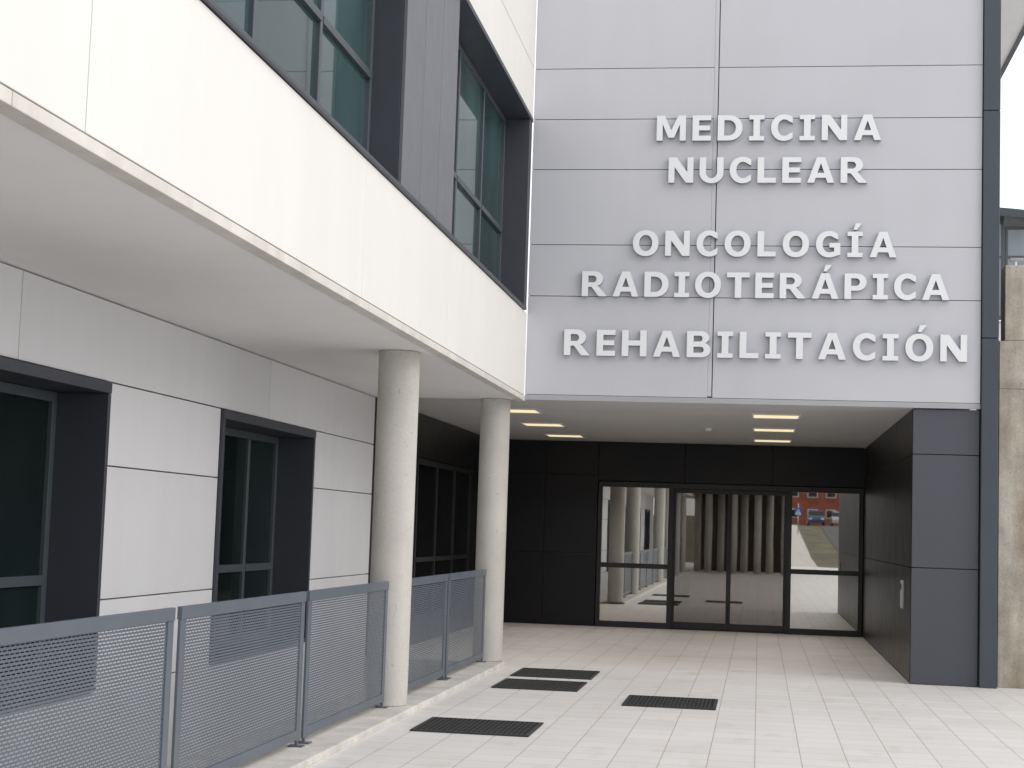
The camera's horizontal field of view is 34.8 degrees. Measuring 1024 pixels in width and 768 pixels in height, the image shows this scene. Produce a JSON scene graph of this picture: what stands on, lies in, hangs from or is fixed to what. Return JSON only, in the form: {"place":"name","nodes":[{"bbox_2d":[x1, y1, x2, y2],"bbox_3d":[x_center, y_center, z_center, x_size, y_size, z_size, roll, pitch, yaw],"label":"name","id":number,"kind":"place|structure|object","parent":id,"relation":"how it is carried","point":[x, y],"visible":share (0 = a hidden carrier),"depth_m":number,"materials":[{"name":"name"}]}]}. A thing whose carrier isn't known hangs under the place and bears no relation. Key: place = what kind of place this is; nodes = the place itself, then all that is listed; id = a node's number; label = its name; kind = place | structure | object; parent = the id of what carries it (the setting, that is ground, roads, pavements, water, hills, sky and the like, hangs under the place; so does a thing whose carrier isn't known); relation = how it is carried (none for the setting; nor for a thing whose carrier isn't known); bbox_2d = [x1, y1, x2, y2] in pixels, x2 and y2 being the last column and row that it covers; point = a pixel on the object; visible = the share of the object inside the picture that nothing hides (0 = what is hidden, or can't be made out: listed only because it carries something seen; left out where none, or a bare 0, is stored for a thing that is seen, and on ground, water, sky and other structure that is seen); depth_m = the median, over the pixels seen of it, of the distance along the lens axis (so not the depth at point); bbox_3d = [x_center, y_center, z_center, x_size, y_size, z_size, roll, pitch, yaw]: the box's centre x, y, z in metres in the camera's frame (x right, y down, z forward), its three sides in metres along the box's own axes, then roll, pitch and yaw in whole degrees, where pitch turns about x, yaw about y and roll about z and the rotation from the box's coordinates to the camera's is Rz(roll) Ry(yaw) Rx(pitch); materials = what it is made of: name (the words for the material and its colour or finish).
{"place":"outdoors","nodes":[
{"label":"outdoors","id":0,"kind":"place"},
{"bbox_2d":[167,690,365,767],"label":"trench floor","id":1,"kind":"structure","parent":0,"point":[169,766],"depth_m":14.76,"materials":[{"name":"concrete"}]},
{"bbox_2d":[307,622,1023,767],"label":"paving","id":2,"kind":"structure","parent":0,"point":[798,701],"depth_m":14.73,"materials":[{"name":"beige tile"}]},
{"bbox_2d":[410,717,543,736],"bbox_3d":[-0.267,2.737,13.040,0.930,0.013,0.900,1,-5,9],"label":"floor grate","id":3,"kind":"object","parent":2,"relation":"on","point":[481,726],"visible":1,"depth_m":12.99,"materials":[{"name":"metal"}]},
{"bbox_2d":[491,678,586,691],"bbox_3d":[0.291,3.077,16.692,0.860,0.013,0.980,1,-5,9],"label":"floor grate","id":4,"kind":"object","parent":2,"relation":"on","point":[547,685],"visible":1,"depth_m":16.63,"materials":[{"name":"metal"}]},
{"bbox_2d":[510,668,599,679],"bbox_3d":[0.488,3.204,18.062,0.880,0.013,1.000,1,-5,9],"label":"floor grate","id":5,"kind":"object","parent":2,"relation":"on","point":[557,673],"visible":1,"depth_m":18.02,"materials":[{"name":"metal"}]},
{"bbox_2d":[622,695,717,709],"bbox_3d":[1.501,3.003,15.399,0.860,0.013,0.920,1,-5,9],"label":"floor grate","id":6,"kind":"object","parent":2,"relation":"on","point":[672,702],"visible":1,"depth_m":15.35,"materials":[{"name":"metal"}]},
{"bbox_2d":[364,0,1023,688],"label":"entrance block","id":7,"kind":"structure","parent":2,"relation":"on","point":[648,500],"depth_m":19.18,"materials":[{"name":"silver metal"}]},
{"bbox_2d":[410,459,471,619],"bbox_3d":[-1.003,2.244,23.608,0.076,2.140,4.100,1,-5,9],"label":"window","id":8,"kind":"structure","parent":7,"relation":"in","point":[441,537],"depth_m":23.41,"materials":[{"name":"glass"}]},
{"bbox_2d":[510,408,542,413],"bbox_3d":[0.056,0.340,20.883,0.600,0.020,0.600,1,-5,9],"label":"ceiling light","id":9,"kind":"object","parent":7,"relation":"attached to","point":[520,410],"visible":0.59,"depth_m":20.82,"materials":[{"name":"white plastic"}]},
{"bbox_2d":[520,422,565,426],"bbox_3d":[0.451,0.582,23.492,0.600,0.020,0.600,1,-5,9],"label":"ceiling light","id":10,"kind":"object","parent":7,"relation":"attached to","point":[542,424],"visible":1,"depth_m":23.43,"materials":[{"name":"white plastic"}]},
{"bbox_2d":[544,433,584,437],"bbox_3d":[0.846,0.825,26.101,0.600,0.020,0.600,1,-5,9],"label":"ceiling light","id":11,"kind":"object","parent":7,"relation":"attached to","point":[568,435],"visible":1,"depth_m":26.05,"materials":[{"name":"white plastic"}]},
{"bbox_2d":[705,427,712,430],"bbox_3d":[2.785,0.640,23.082,0.120,0.051,0.120,1,-5,9],"label":"smoke detector","id":12,"kind":"object","parent":7,"relation":"attached to","point":[708,428],"visible":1,"depth_m":23.04,"materials":[{"name":"white plastic"}]},
{"bbox_2d":[595,481,863,636],"bbox_3d":[3.597,2.892,27.152,4.380,2.428,0.116,1,-5,9],"label":"entrance door","id":13,"kind":"structure","parent":7,"relation":"in","point":[823,556],"depth_m":27.12,"materials":[{"name":"glass"}]},
{"bbox_2d":[674,489,784,623],"bbox_3d":[4.045,3.130,30.105,4.480,2.494,0.070,1,-5,9],"label":"inner door","id":14,"kind":"structure","parent":7,"relation":"in","point":[757,543],"depth_m":30.09,"materials":[{"name":"glass"}]},
{"bbox_2d":[633,223,895,257],"bbox_3d":[2.912,-1.664,18.908,3.015,0.398,0.066,1,-5,9],"label":"sign lettering","id":15,"kind":"object","parent":7,"relation":"attached to","point":[671,237],"visible":1,"depth_m":18.88,"materials":[{"name":"paint"}]},
{"bbox_2d":[564,325,966,361],"bbox_3d":[2.880,-0.492,18.804,4.580,0.415,0.066,1,-5,9],"label":"sign lettering","id":16,"kind":"object","parent":7,"relation":"attached to","point":[948,342],"visible":1,"depth_m":18.77,"materials":[{"name":"paint"}]},
{"bbox_2d":[582,265,948,300],"bbox_3d":[2.898,-1.181,18.865,4.190,0.398,0.066,1,-5,9],"label":"sign lettering","id":17,"kind":"object","parent":7,"relation":"attached to","point":[941,292],"visible":1,"depth_m":18.83,"materials":[{"name":"paint"}]},
{"bbox_2d":[668,157,866,183],"bbox_3d":[2.966,-2.482,18.976,2.280,0.312,0.066,1,-5,9],"label":"sign lettering","id":18,"kind":"object","parent":7,"relation":"attached to","point":[687,176],"visible":1,"depth_m":18.95,"materials":[{"name":"paint"}]},
{"bbox_2d":[657,114,880,141],"bbox_3d":[2.982,-2.980,19.019,2.580,0.312,0.066,1,-5,9],"label":"sign lettering","id":19,"kind":"object","parent":7,"relation":"attached to","point":[831,124],"visible":1,"depth_m":19.00,"materials":[{"name":"paint"}]},
{"bbox_2d":[753,439,791,442],"bbox_3d":[4.087,0.888,25.604,0.600,0.020,0.600,1,-5,9],"label":"ceiling light","id":20,"kind":"object","parent":7,"relation":"attached to","point":[775,440],"visible":1,"depth_m":25.54,"materials":[{"name":"white plastic"}]},
{"bbox_2d":[752,427,795,431],"bbox_3d":[3.692,0.646,22.995,0.600,0.020,0.600,1,-5,9],"label":"ceiling light","id":21,"kind":"object","parent":7,"relation":"attached to","point":[773,429],"visible":1,"depth_m":22.94,"materials":[{"name":"white plastic"}]},
{"bbox_2d":[752,413,800,418],"bbox_3d":[3.297,0.403,20.386,0.600,0.020,0.600,1,-5,9],"label":"ceiling light","id":22,"kind":"object","parent":7,"relation":"attached to","point":[778,416],"visible":1,"depth_m":20.32,"materials":[{"name":"white plastic"}]},
{"bbox_2d":[900,580,903,608],"bbox_3d":[4.622,2.492,19.346,0.032,0.330,0.230,1,-5,9],"label":"wall box","id":23,"kind":"object","parent":7,"relation":"attached to","point":[902,594],"visible":1,"depth_m":19.24,"materials":[{"name":"grey plastic"}]},
{"bbox_2d":[997,265,1023,688],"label":"concrete wall","id":24,"kind":"structure","parent":2,"relation":"on","point":[1010,613],"depth_m":18.39,"materials":[{"name":"beige concrete"}]},
{"bbox_2d":[1010,258,1023,264],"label":"handrail","id":25,"kind":"object","parent":24,"relation":"on","point":[1015,260],"visible":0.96,"depth_m":18.79,"materials":[{"name":"white metal"}]},
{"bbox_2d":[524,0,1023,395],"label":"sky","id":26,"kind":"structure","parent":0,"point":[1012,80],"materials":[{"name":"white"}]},
{"bbox_3d":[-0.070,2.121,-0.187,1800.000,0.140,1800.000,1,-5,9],"label":"ground","id":27,"kind":"structure","parent":0,"visible":0},
{"bbox_2d":[0,0,536,767],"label":"hospital wing","id":28,"kind":"structure","parent":27,"relation":"on","point":[242,242],"depth_m":11.64,"materials":[{"name":"white paint"}]},
{"bbox_2d":[0,356,112,710],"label":"window","id":29,"kind":"structure","parent":28,"relation":"in","point":[55,424],"depth_m":11.32,"materials":[{"name":"glass"}]},
{"bbox_2d":[208,409,315,662],"bbox_3d":[-2.486,1.412,15.277,0.455,2.144,2.914,1,-5,9],"label":"window","id":30,"kind":"structure","parent":28,"relation":"in","point":[265,479],"depth_m":16.23,"materials":[{"name":"glass"}]},
{"bbox_2d":[214,0,375,151],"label":"window","id":31,"kind":"structure","parent":28,"relation":"in","point":[326,46],"depth_m":11.48,"materials":[{"name":"glass"}]},
{"bbox_2d":[452,43,505,281],"bbox_3d":[-0.467,-2.222,17.024,0.076,2.235,4.414,1,-5,9],"label":"window","id":32,"kind":"structure","parent":28,"relation":"in","point":[480,129],"depth_m":17.64,"materials":[{"name":"glass"}]},
{"bbox_2d":[234,658,505,767],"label":"kerb","id":33,"kind":"structure","parent":27,"relation":"on","point":[329,740],"depth_m":12.72,"materials":[{"name":"concrete"}]},
{"bbox_2d":[0,607,175,767],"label":"railing panel","id":34,"kind":"object","parent":33,"relation":"on","point":[20,635],"visible":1,"depth_m":7.72,"materials":[{"name":"paint"}]},
{"bbox_2d":[171,591,306,767],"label":"railing panel","id":35,"kind":"object","parent":33,"relation":"on","point":[192,612],"visible":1,"depth_m":9.92,"materials":[{"name":"paint"}]},
{"bbox_2d":[298,581,388,743],"bbox_3d":[-1.262,2.094,12.639,0.100,1.060,2.485,1,-5,9],"label":"railing panel","id":36,"kind":"object","parent":33,"relation":"on","point":[342,592],"visible":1,"depth_m":12.44,"materials":[{"name":"paint"}]},
{"bbox_2d":[365,350,420,706],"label":"column","id":37,"kind":"structure","parent":33,"relation":"on","point":[395,471],"depth_m":14.03,"materials":[{"name":"concrete"}]},
{"bbox_2d":[408,574,447,689],"bbox_3d":[-0.846,2.350,15.388,0.100,1.060,2.280,1,-5,9],"label":"railing panel","id":38,"kind":"object","parent":33,"relation":"on","point":[435,580],"visible":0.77,"depth_m":15.64,"materials":[{"name":"paint"}]},
{"bbox_2d":[440,569,486,678],"bbox_3d":[-0.494,2.566,17.712,0.100,1.060,2.280,1,-5,9],"label":"railing panel","id":39,"kind":"object","parent":33,"relation":"on","point":[459,576],"visible":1,"depth_m":17.59,"materials":[{"name":"paint"}]},
{"bbox_2d":[472,398,510,661],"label":"column","id":40,"kind":"structure","parent":33,"relation":"on","point":[492,487],"depth_m":19.00,"materials":[{"name":"concrete"}]},
{"bbox_2d":[970,207,1023,409],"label":"curved building","id":41,"kind":"structure","parent":27,"relation":"on","point":[1011,232],"depth_m":44.21,"materials":[{"name":"blue metal"}]},
{"bbox_2d":[999,221,1003,319],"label":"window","id":42,"kind":"structure","parent":41,"relation":"in","point":[1001,260],"depth_m":44.22,"materials":[{"name":"metal"}]},
{"bbox_2d":[1005,227,1023,264],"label":"window","id":43,"kind":"structure","parent":41,"relation":"in","point":[1014,236],"depth_m":44.22,"materials":[{"name":"metal"}]}
]}

